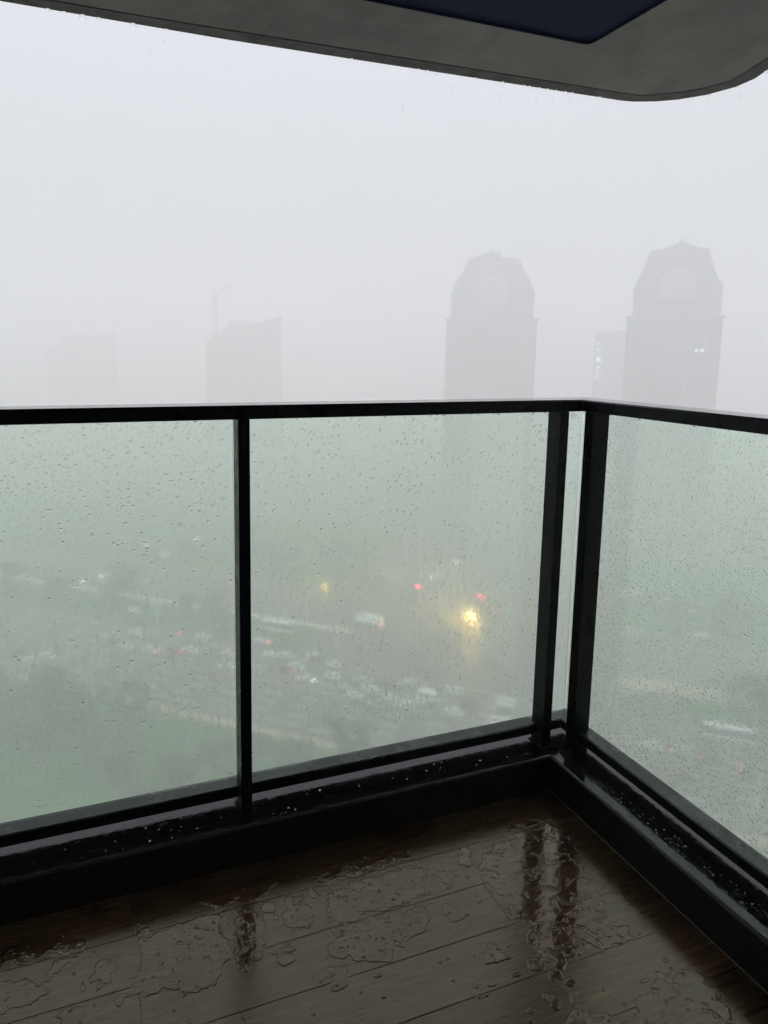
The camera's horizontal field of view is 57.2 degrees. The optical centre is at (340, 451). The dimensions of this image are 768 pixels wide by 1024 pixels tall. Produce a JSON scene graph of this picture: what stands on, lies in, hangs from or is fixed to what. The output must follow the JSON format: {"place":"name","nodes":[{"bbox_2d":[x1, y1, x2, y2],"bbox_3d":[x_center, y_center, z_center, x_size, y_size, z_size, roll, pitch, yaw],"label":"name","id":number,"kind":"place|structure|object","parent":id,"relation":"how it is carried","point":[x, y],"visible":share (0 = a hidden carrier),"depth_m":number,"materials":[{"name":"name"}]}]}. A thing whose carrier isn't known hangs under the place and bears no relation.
{"place":"outdoors","nodes":[
{"label":"outdoors","id":0,"kind":"place"},
{"bbox_2d":[0,376,1,405],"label":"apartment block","id":1,"kind":"structure","parent":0,"point":[0,393],"depth_m":892.54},
{"bbox_2d":[0,789,767,1023],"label":"floor","id":2,"kind":"structure","parent":0,"point":[414,983],"depth_m":1.68,"materials":[{"name":"brown wood"}]},
{"bbox_2d":[0,815,732,1023],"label":"rain puddles","id":3,"kind":"object","parent":2,"relation":"on","point":[516,881],"visible":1,"depth_m":1.73,"materials":[{"name":"clear liquid"}]},
{"bbox_2d":[0,728,767,993],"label":"balcony kerb","id":4,"kind":"structure","parent":2,"relation":"on","point":[44,876],"depth_m":1.95,"materials":[{"name":"black stone"}]},
{"bbox_2d":[65,753,528,857],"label":"water beads","id":5,"kind":"object","parent":4,"relation":"on","point":[295,809],"visible":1,"depth_m":2.00},
{"bbox_2d":[0,397,767,888],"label":"balcony railing","id":6,"kind":"object","parent":4,"relation":"on","point":[404,571],"visible":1,"depth_m":1.98,"materials":[{"name":"black paint"}]},
{"bbox_2d":[599,775,767,917],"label":"water beads","id":7,"kind":"object","parent":4,"relation":"on","point":[684,846],"visible":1,"depth_m":1.88},
{"bbox_2d":[0,1,767,394],"label":"sky","id":8,"kind":"structure","parent":0,"point":[135,182],"materials":[{"name":"grey"}]},
{"bbox_2d":[2,389,767,699],"bbox_3d":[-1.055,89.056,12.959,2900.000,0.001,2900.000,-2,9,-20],"label":"ground","id":9,"kind":"structure","parent":0,"point":[746,403],"depth_m":1322.77,"materials":[{"name":"grey"}]},
{"bbox_2d":[46,330,118,405],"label":"office block","id":10,"kind":"structure","parent":9,"relation":"on","point":[82,369],"depth_m":789.27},
{"bbox_2d":[210,283,232,333],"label":"tower crane","id":11,"kind":"object","parent":9,"relation":"on","point":[213,297],"visible":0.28,"depth_m":645.07,"materials":[{"name":"metal"}]},
{"bbox_2d":[206,316,281,402],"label":"office block","id":12,"kind":"structure","parent":9,"relation":"on","point":[243,361],"depth_m":610.77,"materials":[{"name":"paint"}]},
{"bbox_2d":[443,248,538,398],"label":"ornate tower","id":13,"kind":"structure","parent":9,"relation":"on","point":[491,331],"depth_m":435.58,"materials":[{"name":"stone"}]},
{"bbox_2d":[592,331,625,400],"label":"sign tower","id":14,"kind":"structure","parent":9,"relation":"on","point":[608,367],"depth_m":582.79,"materials":[{"name":"grey"}]},
{"bbox_2d":[621,239,725,409],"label":"ornate tower","id":15,"kind":"structure","parent":9,"relation":"on","point":[671,357],"depth_m":381.12,"materials":[{"name":"stone"}]},
{"bbox_2d":[235,649,565,708],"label":"road","id":16,"kind":"structure","parent":0,"point":[235,680],"depth_m":193.28,"materials":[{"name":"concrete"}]},
{"bbox_2d":[234,575,570,664],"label":"side road","id":17,"kind":"structure","parent":0,"point":[568,642],"depth_m":224.90,"materials":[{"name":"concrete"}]},
{"bbox_2d":[565,665,568,699],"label":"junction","id":18,"kind":"object","parent":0,"point":[566,683],"depth_m":193.51,"materials":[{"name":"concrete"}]},
{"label":"wall","id":19,"kind":"structure","parent":0,"visible":0},
{"bbox_2d":[0,0,767,101],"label":"ceiling","id":20,"kind":"structure","parent":19,"relation":"on","point":[643,50],"depth_m":2.58,"materials":[{"name":"grey paint"}]},
{"bbox_2d":[79,14,85,20],"bbox_3d":[-0.904,-1.526,2.459,0.024,0.026,0.023,-2,9,-20],"label":"water drop","id":21,"kind":"object","parent":20,"relation":"hanging from","point":[82,17],"visible":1,"depth_m":2.45,"materials":[{"name":"liquid"}]},
{"bbox_2d":[130,23,136,28],"bbox_3d":[-0.744,-1.533,2.521,0.024,0.026,0.023,-2,9,-20],"label":"water drop","id":22,"kind":"object","parent":20,"relation":"hanging from","point":[133,26],"visible":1,"depth_m":2.51,"materials":[{"name":"liquid"}]}
]}

